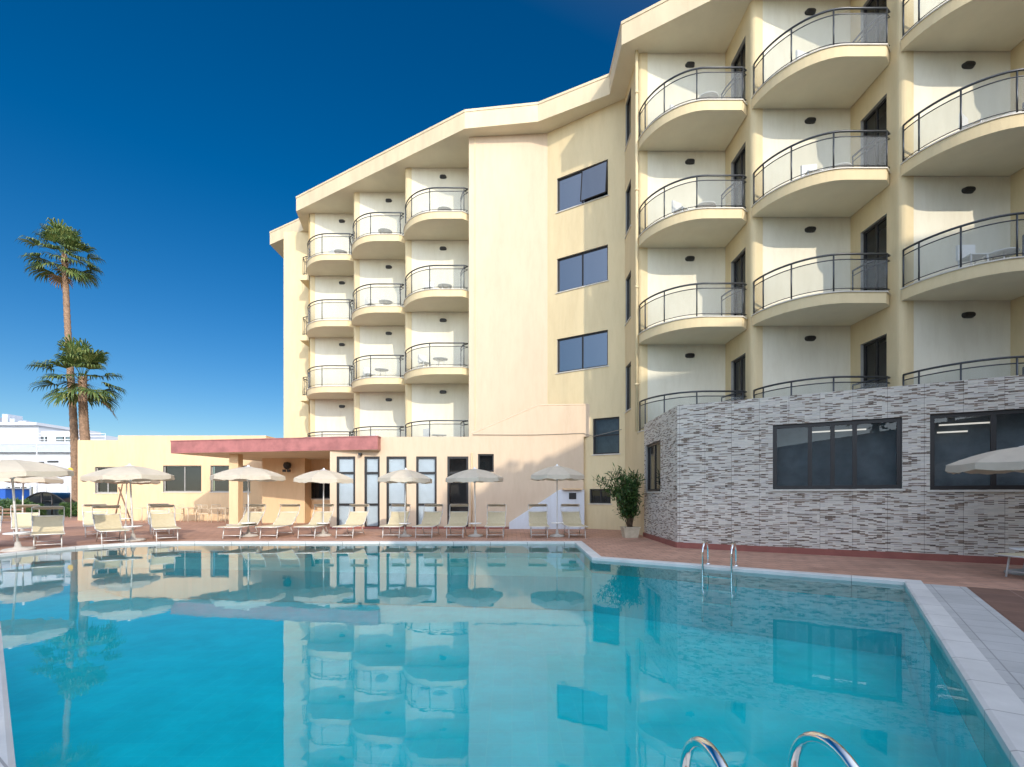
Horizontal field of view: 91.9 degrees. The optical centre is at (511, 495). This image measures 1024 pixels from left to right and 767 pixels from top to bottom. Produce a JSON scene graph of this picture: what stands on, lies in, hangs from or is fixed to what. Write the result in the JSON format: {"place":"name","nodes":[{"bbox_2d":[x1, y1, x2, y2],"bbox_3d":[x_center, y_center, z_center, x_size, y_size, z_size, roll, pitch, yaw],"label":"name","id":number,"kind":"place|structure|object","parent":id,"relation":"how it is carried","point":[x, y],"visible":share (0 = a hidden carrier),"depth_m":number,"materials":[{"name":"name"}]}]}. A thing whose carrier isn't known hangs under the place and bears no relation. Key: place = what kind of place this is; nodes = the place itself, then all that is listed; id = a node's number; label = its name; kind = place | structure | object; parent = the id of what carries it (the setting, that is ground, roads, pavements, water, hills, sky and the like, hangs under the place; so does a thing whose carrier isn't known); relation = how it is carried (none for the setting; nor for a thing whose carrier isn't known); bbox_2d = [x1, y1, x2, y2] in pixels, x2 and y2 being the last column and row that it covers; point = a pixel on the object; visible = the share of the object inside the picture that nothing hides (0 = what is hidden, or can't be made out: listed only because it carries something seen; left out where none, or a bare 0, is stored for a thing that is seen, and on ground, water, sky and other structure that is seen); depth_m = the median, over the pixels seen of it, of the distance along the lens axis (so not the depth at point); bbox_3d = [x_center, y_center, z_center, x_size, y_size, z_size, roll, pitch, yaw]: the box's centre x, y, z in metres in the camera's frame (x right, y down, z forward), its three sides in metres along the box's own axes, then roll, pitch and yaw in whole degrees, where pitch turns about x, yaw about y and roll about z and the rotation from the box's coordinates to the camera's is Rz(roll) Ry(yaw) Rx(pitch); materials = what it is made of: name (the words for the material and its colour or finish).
{"place":"outdoors","nodes":[
{"label":"outdoors","id":0,"kind":"place"},
{"bbox_2d":[0,488,31,499],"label":"blue shed","id":1,"kind":"structure","parent":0,"point":[5,492],"depth_m":40.81,"materials":[{"name":"paint"}]},
{"bbox_2d":[0,414,117,494],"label":"white building","id":2,"kind":"structure","parent":0,"point":[19,436],"depth_m":58.00,"materials":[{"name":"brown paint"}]},
{"bbox_2d":[0,544,587,583],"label":"wall","id":3,"kind":"structure","parent":0,"point":[73,563],"depth_m":11.48,"materials":[{"name":"tile"}]},
{"bbox_2d":[0,516,1023,631],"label":"paved deck","id":4,"kind":"structure","parent":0,"point":[607,543],"depth_m":13.71,"materials":[{"name":"ceramic"}]},
{"bbox_2d":[0,506,2,532],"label":"sun lounger","id":5,"kind":"object","parent":4,"relation":"on","point":[1,517],"visible":1,"depth_m":13.72,"materials":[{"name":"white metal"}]},
{"bbox_2d":[0,507,25,520],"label":"fence","id":6,"kind":"object","parent":4,"relation":"on","point":[8,509],"visible":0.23,"depth_m":24.00,"materials":[{"name":"brown wood"}]},
{"bbox_2d":[10,504,39,540],"bbox_3d":[-15.259,0.824,15.556,1.891,1.069,0.680,0,0,45],"label":"sun lounger","id":7,"kind":"object","parent":4,"relation":"on","point":[24,521],"visible":0.58,"depth_m":15.93,"materials":[{"name":"beige fabric"}]},
{"bbox_2d":[0,477,63,535],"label":"parasol","id":8,"kind":"object","parent":4,"relation":"on","point":[49,480],"visible":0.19,"depth_m":16.83,"materials":[{"name":"fabric"}]},
{"bbox_2d":[0,457,73,551],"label":"parasol","id":9,"kind":"object","parent":4,"relation":"on","point":[11,468],"visible":0.98,"depth_m":11.96,"materials":[{"name":"fabric"}]},
{"bbox_2d":[30,506,64,546],"bbox_3d":[-12.382,0.824,13.232,0.680,1.069,1.891,0,0,-43],"label":"sun lounger","id":10,"kind":"object","parent":4,"relation":"on","point":[47,524],"visible":0.99,"depth_m":13.64,"materials":[{"name":"beige fabric"}]},
{"bbox_2d":[24,334,124,439],"bbox_3d":[-28.145,-4.458,32.316,5.041,11.647,4.716,0,0,21],"label":"palm tree","id":11,"kind":"object","parent":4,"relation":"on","point":[78,355],"visible":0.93,"depth_m":32.03,"materials":[{"name":"green plant"}]},
{"bbox_2d":[82,504,107,536],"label":"sun lounger","id":12,"kind":"object","parent":4,"relation":"on","point":[87,519],"visible":0.5,"depth_m":17.20,"materials":[{"name":"beige fabric"}]},
{"bbox_2d":[92,505,128,543],"bbox_3d":[-11.675,0.824,14.409,0.680,1.069,1.891,0,0,-45],"label":"sun lounger","id":13,"kind":"object","parent":4,"relation":"on","point":[107,522],"visible":0.98,"depth_m":14.80,"materials":[{"name":"beige fabric"}]},
{"bbox_2d":[115,484,130,521],"bbox_3d":[-18.499,0.402,23.567,0.860,1.914,0.139,0,0,-10],"label":"wooden trestle","id":14,"kind":"object","parent":4,"relation":"on","point":[120,491],"visible":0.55,"depth_m":23.54,"materials":[{"name":"brown wood"}]},
{"bbox_2d":[91,480,160,529],"bbox_3d":[-15.192,0.169,19.545,2.036,2.375,2.035,0,0,33],"label":"parasol","id":15,"kind":"object","parent":4,"relation":"on","point":[140,483],"visible":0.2,"depth_m":19.52,"materials":[{"name":"fabric"}]},
{"bbox_2d":[80,464,174,541],"bbox_3d":[-11.328,0.207,14.713,2.129,2.310,2.130,0,0,-29],"label":"parasol","id":16,"kind":"object","parent":4,"relation":"on","point":[129,473],"visible":1,"depth_m":14.27,"materials":[{"name":"fabric"}]},
{"bbox_2d":[147,503,169,533],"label":"sun lounger","id":17,"kind":"object","parent":4,"relation":"on","point":[156,511],"visible":0.45,"depth_m":18.51,"materials":[{"name":"beige fabric"}]},
{"bbox_2d":[149,505,180,540],"bbox_3d":[-10.740,0.824,15.339,0.680,1.069,1.891,0,0,-39],"label":"sun lounger","id":18,"kind":"object","parent":4,"relation":"on","point":[161,521],"visible":1,"depth_m":15.76,"materials":[{"name":"beige fabric"}]},
{"bbox_2d":[175,507,197,521],"bbox_3d":[-16.836,0.980,25.600,0.760,0.740,0.760,0,0,1],"label":"terrace table","id":19,"kind":"object","parent":4,"relation":"on","point":[188,512],"visible":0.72,"depth_m":25.58,"materials":[{"name":"beige paint"}]},
{"bbox_2d":[218,504,265,538],"bbox_3d":[-8.828,0.824,16.278,0.680,1.069,1.891,0,0,-3],"label":"sun lounger","id":20,"kind":"object","parent":4,"relation":"on","point":[255,517],"visible":0.98,"depth_m":16.82,"materials":[{"name":"beige fabric"}]},
{"bbox_2d":[210,465,285,536],"bbox_3d":[-8.723,0.166,16.400,2.112,2.369,2.112,0,0,-40],"label":"parasol","id":21,"kind":"object","parent":4,"relation":"on","point":[248,473],"visible":0.99,"depth_m":15.87,"materials":[{"name":"fabric"}]},
{"bbox_2d":[255,504,299,538],"bbox_3d":[-7.681,0.824,16.329,0.680,1.069,1.891,0,0,-2],"label":"sun lounger","id":22,"kind":"object","parent":4,"relation":"on","point":[283,519],"visible":1,"depth_m":16.84,"materials":[{"name":"beige fabric"}]},
{"bbox_2d":[294,504,333,537],"bbox_3d":[-6.531,0.824,16.429,0.680,1.069,1.891,0,0,-2],"label":"sun lounger","id":23,"kind":"object","parent":4,"relation":"on","point":[317,516],"visible":0.98,"depth_m":17.03,"materials":[{"name":"beige fabric"}]},
{"bbox_2d":[293,468,352,536],"bbox_3d":[-6.295,0.215,16.569,1.847,2.283,1.848,0,0,23],"label":"parasol","id":24,"kind":"object","parent":4,"relation":"on","point":[323,476],"visible":1,"depth_m":16.02,"materials":[{"name":"fabric"}]},
{"bbox_2d":[78,404,621,528],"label":"pool bar building","id":25,"kind":"structure","parent":4,"relation":"on","point":[516,451],"depth_m":20.30,"materials":[{"name":"yellow paint"}]},
{"bbox_2d":[93,467,117,493],"bbox_3d":[-22.145,-0.837,27.218,1.330,1.465,0.405,0,0,0],"label":"window","id":26,"kind":"structure","parent":25,"relation":"in","point":[106,488],"depth_m":27.40,"materials":[{"name":"grey glass"}]},
{"bbox_2d":[162,466,201,492],"bbox_3d":[-17.832,-0.897,26.968,2.173,1.465,0.405,0,0,0],"label":"window","id":27,"kind":"structure","parent":25,"relation":"in","point":[187,478],"depth_m":27.15,"materials":[{"name":"grey glass"}]},
{"bbox_2d":[209,466,250,492],"bbox_3d":[-15.227,-0.897,26.968,2.251,1.465,0.405,0,0,0],"label":"window","id":28,"kind":"structure","parent":25,"relation":"in","point":[220,486],"depth_m":27.15,"materials":[{"name":"grey glass"}]},
{"bbox_2d":[311,482,329,499],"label":"window","id":29,"kind":"structure","parent":25,"relation":"in","point":[318,486],"depth_m":25.80,"materials":[{"name":"black glass"}]},
{"bbox_2d":[337,456,354,525],"bbox_3d":[-6.769,-0.140,20.275,0.762,2.920,0.090,0,0,0],"label":"glazed door","id":30,"kind":"structure","parent":25,"relation":"in","point":[345,464],"depth_m":20.30,"materials":[{"name":"white glass"}]},
{"bbox_2d":[365,456,379,526],"bbox_3d":[-5.704,-0.140,20.275,0.625,2.920,0.090,0,0,0],"label":"glazed door","id":31,"kind":"structure","parent":25,"relation":"in","point":[372,463],"depth_m":20.30,"materials":[{"name":"white glass"}]},
{"bbox_2d":[387,456,406,526],"bbox_3d":[-4.708,-0.140,20.275,0.821,2.920,0.090,0,0,0],"label":"glazed door","id":32,"kind":"structure","parent":25,"relation":"in","point":[395,491],"depth_m":20.30,"materials":[{"name":"white glass"}]},
{"bbox_2d":[416,456,436,526],"bbox_3d":[-3.487,-0.140,20.275,0.840,2.920,0.090,0,0,0],"label":"glazed door","id":33,"kind":"structure","parent":25,"relation":"in","point":[425,465],"depth_m":20.30,"materials":[{"name":"white glass"}]},
{"bbox_2d":[447,456,467,526],"bbox_3d":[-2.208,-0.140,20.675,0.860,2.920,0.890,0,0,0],"label":"glazed door","id":34,"kind":"structure","parent":25,"relation":"in","point":[459,491],"depth_m":21.10,"materials":[{"name":"black glass"}]},
{"bbox_2d":[478,454,493,471],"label":"window","id":35,"kind":"structure","parent":25,"relation":"in","point":[485,462],"depth_m":20.55,"materials":[{"name":"black glass"}]},
{"bbox_2d":[332,504,368,537],"bbox_3d":[-5.315,0.824,16.429,0.680,1.069,1.891,0,0,-1],"label":"sun lounger","id":36,"kind":"object","parent":4,"relation":"on","point":[355,519],"visible":0.98,"depth_m":16.99,"materials":[{"name":"beige fabric"}]},
{"bbox_2d":[379,504,410,537],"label":"sun lounger","id":37,"kind":"object","parent":4,"relation":"on","point":[396,518],"visible":0.96,"depth_m":17.11,"materials":[{"name":"beige fabric"}]},
{"bbox_2d":[378,468,431,536],"bbox_3d":[-3.525,0.214,16.413,1.697,2.281,1.697,0,0,-3],"label":"parasol","id":38,"kind":"object","parent":4,"relation":"on","point":[406,476],"visible":1,"depth_m":15.95,"materials":[{"name":"fabric"}]},
{"bbox_2d":[412,504,442,537],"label":"sun lounger","id":39,"kind":"object","parent":4,"relation":"on","point":[432,519],"visible":1,"depth_m":17.11,"materials":[{"name":"beige fabric"}]},
{"bbox_2d":[444,504,468,537],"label":"sun lounger","id":40,"kind":"object","parent":4,"relation":"on","point":[458,518],"visible":0.98,"depth_m":17.12,"materials":[{"name":"beige fabric"}]},
{"bbox_2d":[445,467,502,536],"bbox_3d":[-1.230,0.203,16.363,1.791,2.306,1.791,0,0,-34],"label":"parasol","id":41,"kind":"object","parent":4,"relation":"on","point":[474,475],"visible":1,"depth_m":15.84,"materials":[{"name":"fabric"}]},
{"bbox_2d":[0,556,986,766],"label":"pool basin","id":42,"kind":"object","parent":4,"relation":"in","point":[629,671],"visible":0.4,"depth_m":6.63,"materials":[{"name":"tile"}]},
{"bbox_2d":[105,557,590,610],"bbox_3d":[-4.449,2.130,12.486,12.500,0.720,3.500,0,0,0],"label":"paddling shelf","id":43,"kind":"object","parent":42,"relation":"in","point":[560,583],"visible":0.85,"depth_m":11.57,"materials":[{"name":"tile"}]},
{"bbox_2d":[485,504,505,537],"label":"sun lounger","id":44,"kind":"object","parent":4,"relation":"on","point":[496,518],"visible":0.99,"depth_m":17.12,"materials":[{"name":"beige fabric"}]},
{"bbox_2d":[0,541,1023,766],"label":"pool coping","id":45,"kind":"object","parent":4,"relation":"on","point":[989,703],"visible":0.87,"depth_m":5.65,"materials":[{"name":"white stone"}]},
{"bbox_2d":[924,584,1023,702],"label":"pool deck","id":46,"kind":"structure","parent":45,"relation":"on","point":[996,638],"depth_m":4.94,"materials":[{"name":"white tile"}]},
{"bbox_2d":[528,504,549,537],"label":"sun lounger","id":47,"kind":"object","parent":4,"relation":"on","point":[537,518],"visible":0.98,"depth_m":17.12,"materials":[{"name":"beige fabric"}]},
{"bbox_2d":[531,464,583,536],"bbox_3d":[1.482,0.154,16.300,1.734,2.392,1.734,0,0,-43],"label":"parasol","id":48,"kind":"object","parent":4,"relation":"on","point":[557,473],"visible":1,"depth_m":15.82,"materials":[{"name":"fabric"}]},
{"bbox_2d":[561,504,587,537],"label":"sun lounger","id":49,"kind":"object","parent":4,"relation":"on","point":[571,518],"visible":1,"depth_m":17.12,"materials":[{"name":"beige fabric"}]},
{"bbox_2d":[592,463,645,537],"bbox_3d":[3.589,0.121,16.119,1.659,2.457,1.475,0,0,38],"label":"potted shrub","id":50,"kind":"object","parent":4,"relation":"on","point":[626,494],"visible":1,"depth_m":15.85,"materials":[{"name":"green plant"}]},
{"bbox_2d":[269,0,1023,535],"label":"hotel building","id":51,"kind":"structure","parent":4,"relation":"on","point":[565,252],"depth_m":17.40,"materials":[{"name":"beige paint"}]},
{"bbox_2d":[363,366,374,376],"bbox_3d":[-7.136,-6.059,24.821,0.462,0.842,0.464,0,0,43],"label":"balcony chair","id":52,"kind":"object","parent":51,"relation":"on","point":[366,370],"visible":0.52,"depth_m":24.84,"materials":[{"name":"white plastic"}]},
{"bbox_2d":[364,296,374,305],"bbox_3d":[-6.994,-9.459,24.616,0.462,0.842,0.464,0,0,32],"label":"balcony chair","id":53,"kind":"object","parent":51,"relation":"on","point":[366,300],"visible":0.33,"depth_m":24.59,"materials":[{"name":"white plastic"}]},
{"bbox_2d":[375,368,388,376],"bbox_3d":[-6.379,-5.905,24.244,0.680,0.539,0.670,0,0,0],"label":"balcony table","id":54,"kind":"object","parent":51,"relation":"on","point":[380,370],"visible":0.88,"depth_m":24.23,"materials":[{"name":"white plastic"}]},
{"bbox_2d":[378,228,391,233],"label":"balcony table","id":55,"kind":"object","parent":51,"relation":"on","point":[384,230],"visible":0.69,"depth_m":24.19,"materials":[{"name":"white plastic"}]},
{"bbox_2d":[379,299,392,304],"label":"balcony table","id":56,"kind":"object","parent":51,"relation":"on","point":[385,302],"visible":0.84,"depth_m":24.36,"materials":[{"name":"white plastic"}]},
{"bbox_2d":[418,354,430,367],"bbox_3d":[-3.986,-6.059,22.651,0.464,0.842,0.462,0,0,-43],"label":"balcony chair","id":57,"kind":"object","parent":51,"relation":"on","point":[421,359],"visible":0.72,"depth_m":22.69,"materials":[{"name":"white plastic"}]},
{"bbox_2d":[420,428,428,436],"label":"balcony chair","id":58,"kind":"object","parent":51,"relation":"on","point":[425,432],"visible":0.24,"depth_m":22.77,"materials":[{"name":"white plastic"}]},
{"bbox_2d":[423,281,434,289],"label":"balcony chair","id":59,"kind":"object","parent":51,"relation":"on","point":[432,284],"visible":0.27,"depth_m":22.87,"materials":[{"name":"white plastic"}]},
{"bbox_2d":[433,357,447,365],"bbox_3d":[-3.230,-5.905,22.343,0.680,0.539,0.670,0,0,0],"label":"balcony table","id":60,"kind":"object","parent":51,"relation":"on","point":[437,359],"visible":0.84,"depth_m":22.33,"materials":[{"name":"white plastic"}]},
{"bbox_2d":[437,283,451,288],"bbox_3d":[-3.064,-9.305,22.626,0.680,0.539,0.670,0,0,0],"label":"balcony table","id":61,"kind":"object","parent":51,"relation":"on","point":[444,286],"visible":0.78,"depth_m":22.51,"materials":[{"name":"white plastic"}]},
{"bbox_2d":[556,330,608,373],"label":"window","id":62,"kind":"structure","parent":51,"relation":"in","point":[587,351],"depth_m":20.46,"materials":[{"name":"blue glass"}]},
{"bbox_2d":[556,245,608,293],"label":"window","id":63,"kind":"structure","parent":51,"relation":"in","point":[588,268],"depth_m":20.46,"materials":[{"name":"blue glass"}]},
{"bbox_2d":[556,167,608,213],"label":"window","id":64,"kind":"structure","parent":51,"relation":"in","point":[569,187],"depth_m":20.76,"materials":[{"name":"glass"}]},
{"bbox_2d":[588,489,611,504],"bbox_3d":[3.636,0.043,20.099,1.005,0.625,0.405,0,0,33],"label":"window","id":65,"kind":"structure","parent":51,"relation":"in","point":[600,496],"depth_m":20.20,"materials":[{"name":"black glass"}]},
{"bbox_2d":[592,417,620,455],"bbox_3d":[3.862,-2.373,19.984,1.215,1.495,0.455,0,0,33],"label":"window","id":66,"kind":"structure","parent":51,"relation":"in","point":[608,443],"depth_m":20.16,"materials":[{"name":"glass"}]},
{"bbox_2d":[624,363,630,412],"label":"window","id":67,"kind":"structure","parent":51,"relation":"in","point":[629,365],"depth_m":19.22,"materials":[{"name":"brown metal"}]},
{"bbox_2d":[624,273,630,325],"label":"window","id":68,"kind":"structure","parent":51,"relation":"in","point":[628,318],"depth_m":19.22,"materials":[{"name":"glass"}]},
{"bbox_2d":[624,183,630,238],"bbox_3d":[4.453,-10.903,18.850,0.135,1.795,0.960,0,0,0],"label":"window","id":69,"kind":"structure","parent":51,"relation":"in","point":[628,228],"depth_m":19.22,"materials":[{"name":"black glass"}]},
{"bbox_2d":[624,93,630,151],"bbox_3d":[4.453,-14.303,18.850,0.135,1.795,0.960,0,0,0],"label":"window","id":70,"kind":"structure","parent":51,"relation":"in","point":[628,136],"depth_m":19.22,"materials":[{"name":"brown metal"}]},
{"bbox_2d":[672,200,687,213],"bbox_3d":[5.654,-9.459,16.510,0.464,0.842,0.462,0,0,-30],"label":"balcony chair","id":71,"kind":"object","parent":51,"relation":"on","point":[676,205],"visible":0.33,"depth_m":16.57,"materials":[{"name":"white plastic"}]},
{"bbox_2d":[695,201,715,207],"bbox_3d":[6.409,-9.305,16.424,0.680,0.539,0.670,0,0,0],"label":"balcony table","id":72,"kind":"object","parent":51,"relation":"on","point":[707,203],"visible":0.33,"depth_m":16.23,"materials":[{"name":"white plastic"}]},
{"bbox_2d":[698,91,718,99],"bbox_3d":[6.402,-12.705,16.216,0.680,0.539,0.670,0,0,0],"label":"balcony table","id":73,"kind":"object","parent":51,"relation":"on","point":[711,94],"visible":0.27,"depth_m":16.03,"materials":[{"name":"white plastic"}]},
{"bbox_2d":[734,355,744,399],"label":"balcony door","id":74,"kind":"structure","parent":51,"relation":"in","point":[740,359],"depth_m":16.47,"materials":[{"name":"brown metal"}]},
{"bbox_2d":[734,251,744,315],"bbox_3d":[7.615,-6.830,16.450,0.050,2.320,1.050,0,0,0],"label":"balcony door","id":75,"kind":"structure","parent":51,"relation":"in","point":[740,257],"depth_m":16.47,"materials":[{"name":"brown metal"}]},
{"bbox_2d":[734,147,744,206],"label":"balcony door","id":76,"kind":"structure","parent":51,"relation":"in","point":[740,156],"depth_m":16.47,"materials":[{"name":"black glass"}]},
{"bbox_2d":[734,43,744,98],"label":"balcony door","id":77,"kind":"structure","parent":51,"relation":"in","point":[740,54],"depth_m":16.47,"materials":[{"name":"black glass"}]},
{"bbox_2d":[795,49,809,59],"bbox_3d":[8.750,-12.859,14.644,0.464,0.842,0.462,0,0,-18],"label":"balcony chair","id":78,"kind":"object","parent":51,"relation":"on","point":[798,53],"visible":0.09,"depth_m":14.78,"materials":[{"name":"white plastic"}]},
{"bbox_2d":[800,164,822,176],"bbox_3d":[8.849,-9.459,14.610,0.464,0.842,0.462,0,0,8],"label":"balcony chair","id":79,"kind":"object","parent":51,"relation":"on","point":[806,168],"visible":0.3,"depth_m":14.79,"materials":[{"name":"white plastic"}]},
{"bbox_2d":[829,162,851,168],"bbox_3d":[9.597,-9.305,14.563,0.680,0.539,0.670,0,0,0],"label":"balcony table","id":80,"kind":"object","parent":51,"relation":"on","point":[845,163],"visible":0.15,"depth_m":14.29,"materials":[{"name":"white plastic"}]},
{"bbox_2d":[864,335,886,388],"bbox_3d":[10.905,-3.430,14.550,0.430,2.320,1.050,0,0,0],"label":"balcony door","id":81,"kind":"structure","parent":51,"relation":"in","point":[880,349],"depth_m":14.77,"materials":[{"name":"brown metal"}]},
{"bbox_2d":[864,216,886,290],"bbox_3d":[10.905,-6.830,14.550,0.430,2.320,1.050,0,0,0],"label":"balcony door","id":82,"kind":"structure","parent":51,"relation":"in","point":[880,237],"depth_m":14.81,"materials":[{"name":"brown metal"}]},
{"bbox_2d":[864,97,886,166],"bbox_3d":[10.905,-10.230,14.550,0.430,2.320,1.050,0,0,0],"label":"balcony door","id":83,"kind":"structure","parent":51,"relation":"in","point":[880,124],"depth_m":14.77,"materials":[{"name":"black glass"}]},
{"bbox_2d":[864,0,886,41],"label":"balcony door","id":84,"kind":"structure","parent":51,"relation":"in","point":[880,29],"depth_m":14.81,"materials":[{"name":"black glass"}]},
{"bbox_2d":[959,113,983,129],"bbox_3d":[11.867,-9.459,12.731,0.464,0.842,0.462,0,0,-30],"label":"balcony chair","id":85,"kind":"object","parent":51,"relation":"on","point":[964,120],"visible":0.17,"depth_m":12.81,"materials":[{"name":"white plastic"}]},
{"bbox_2d":[956,245,988,267],"bbox_3d":[11.733,-6.059,12.623,0.464,0.842,0.462,0,0,4],"label":"balcony chair","id":86,"kind":"object","parent":51,"relation":"on","point":[969,254],"visible":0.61,"depth_m":12.79,"materials":[{"name":"white plastic"}]},
{"bbox_2d":[983,247,1019,260],"bbox_3d":[12.482,-5.905,12.640,0.680,0.539,0.670,0,0,0],"label":"balcony table","id":87,"kind":"object","parent":51,"relation":"on","point":[1009,250],"visible":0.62,"depth_m":12.55,"materials":[{"name":"white plastic"}]},
{"bbox_2d":[701,541,738,625],"bbox_3d":[3.869,1.600,9.252,0.590,1.500,0.514,0,0,35],"label":"pool ladder","id":88,"kind":"object","parent":4,"relation":"attached to","point":[703,589],"visible":0.98,"depth_m":9.09,"materials":[{"name":"metal"}]},
{"bbox_2d":[680,731,859,766],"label":"pool ladder","id":89,"kind":"object","parent":4,"relation":"attached to","point":[801,742],"visible":1,"depth_m":1.77,"materials":[{"name":"metal"}]},
{"bbox_2d":[643,375,1023,564],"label":"pool wing","id":90,"kind":"structure","parent":4,"relation":"on","point":[858,473],"depth_m":11.28,"materials":[{"name":"grey stone"}]},
{"bbox_2d":[644,441,660,492],"bbox_3d":[4.459,-0.858,15.298,0.305,1.545,1.800,0,0,1],"label":"window","id":91,"kind":"structure","parent":90,"relation":"in","point":[656,445],"depth_m":15.55,"materials":[{"name":"black glass"}]},
{"bbox_2d":[770,417,904,490],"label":"window","id":92,"kind":"structure","parent":90,"relation":"in","point":[870,459],"depth_m":11.56,"materials":[{"name":"black glass"}]},
{"bbox_2d":[927,409,1023,491],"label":"window","id":93,"kind":"structure","parent":90,"relation":"in","point":[1005,429],"depth_m":10.45,"materials":[{"name":"black glass"}]},
{"bbox_2d":[945,446,1023,575],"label":"parasol","id":94,"kind":"object","parent":4,"relation":"on","point":[1004,461],"visible":1,"depth_m":8.37,"materials":[{"name":"fabric"}]},
{"bbox_2d":[994,552,1023,576],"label":"sun lounger","id":95,"kind":"object","parent":4,"relation":"on","point":[1016,555],"visible":1,"depth_m":8.22,"materials":[{"name":"white plastic"}]},
{"bbox_2d":[968,587,1023,630],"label":"brown paving","id":96,"kind":"structure","parent":0,"point":[1008,604],"depth_m":6.30,"materials":[{"name":"brown tile"}]},
{"label":"ground","id":97,"kind":"structure","parent":0,"visible":0},
{"bbox_2d":[0,498,35,514],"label":"bush","id":98,"kind":"object","parent":97,"relation":"on","point":[7,503],"visible":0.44,"depth_m":30.21,"materials":[{"name":"green plant"}]},
{"bbox_2d":[31,442,41,492],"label":"mast","id":99,"kind":"object","parent":97,"relation":"on","point":[36,446],"visible":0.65,"depth_m":44.99,"materials":[{"name":"white metal"}]},
{"bbox_2d":[30,502,46,514],"bbox_3d":[-30.533,0.914,31.520,1.836,0.983,1.401,0,0,0],"label":"bush","id":100,"kind":"object","parent":97,"relation":"on","point":[43,511],"visible":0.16,"depth_m":31.59,"materials":[{"name":"green plant"}]},
{"bbox_2d":[24,492,69,515],"bbox_3d":[-31.149,0.544,34.960,4.276,1.614,4.080,0,0,0],"label":"car","id":101,"kind":"object","parent":97,"relation":"on","point":[51,498],"visible":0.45,"depth_m":33.62,"materials":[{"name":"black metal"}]},
{"bbox_2d":[14,217,105,502],"bbox_3d":[-30.774,-8.594,33.807,4.511,19.899,4.182,0,0,-20],"label":"palm tree","id":102,"kind":"object","parent":97,"relation":"on","point":[68,238],"visible":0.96,"depth_m":33.82,"materials":[{"name":"green plant"}]},
{"bbox_2d":[58,501,77,516],"bbox_3d":[-27.659,0.860,30.986,1.418,1.075,1.193,0,0,0],"label":"bush","id":103,"kind":"object","parent":97,"relation":"on","point":[71,509],"visible":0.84,"depth_m":30.73,"materials":[{"name":"green plant"}]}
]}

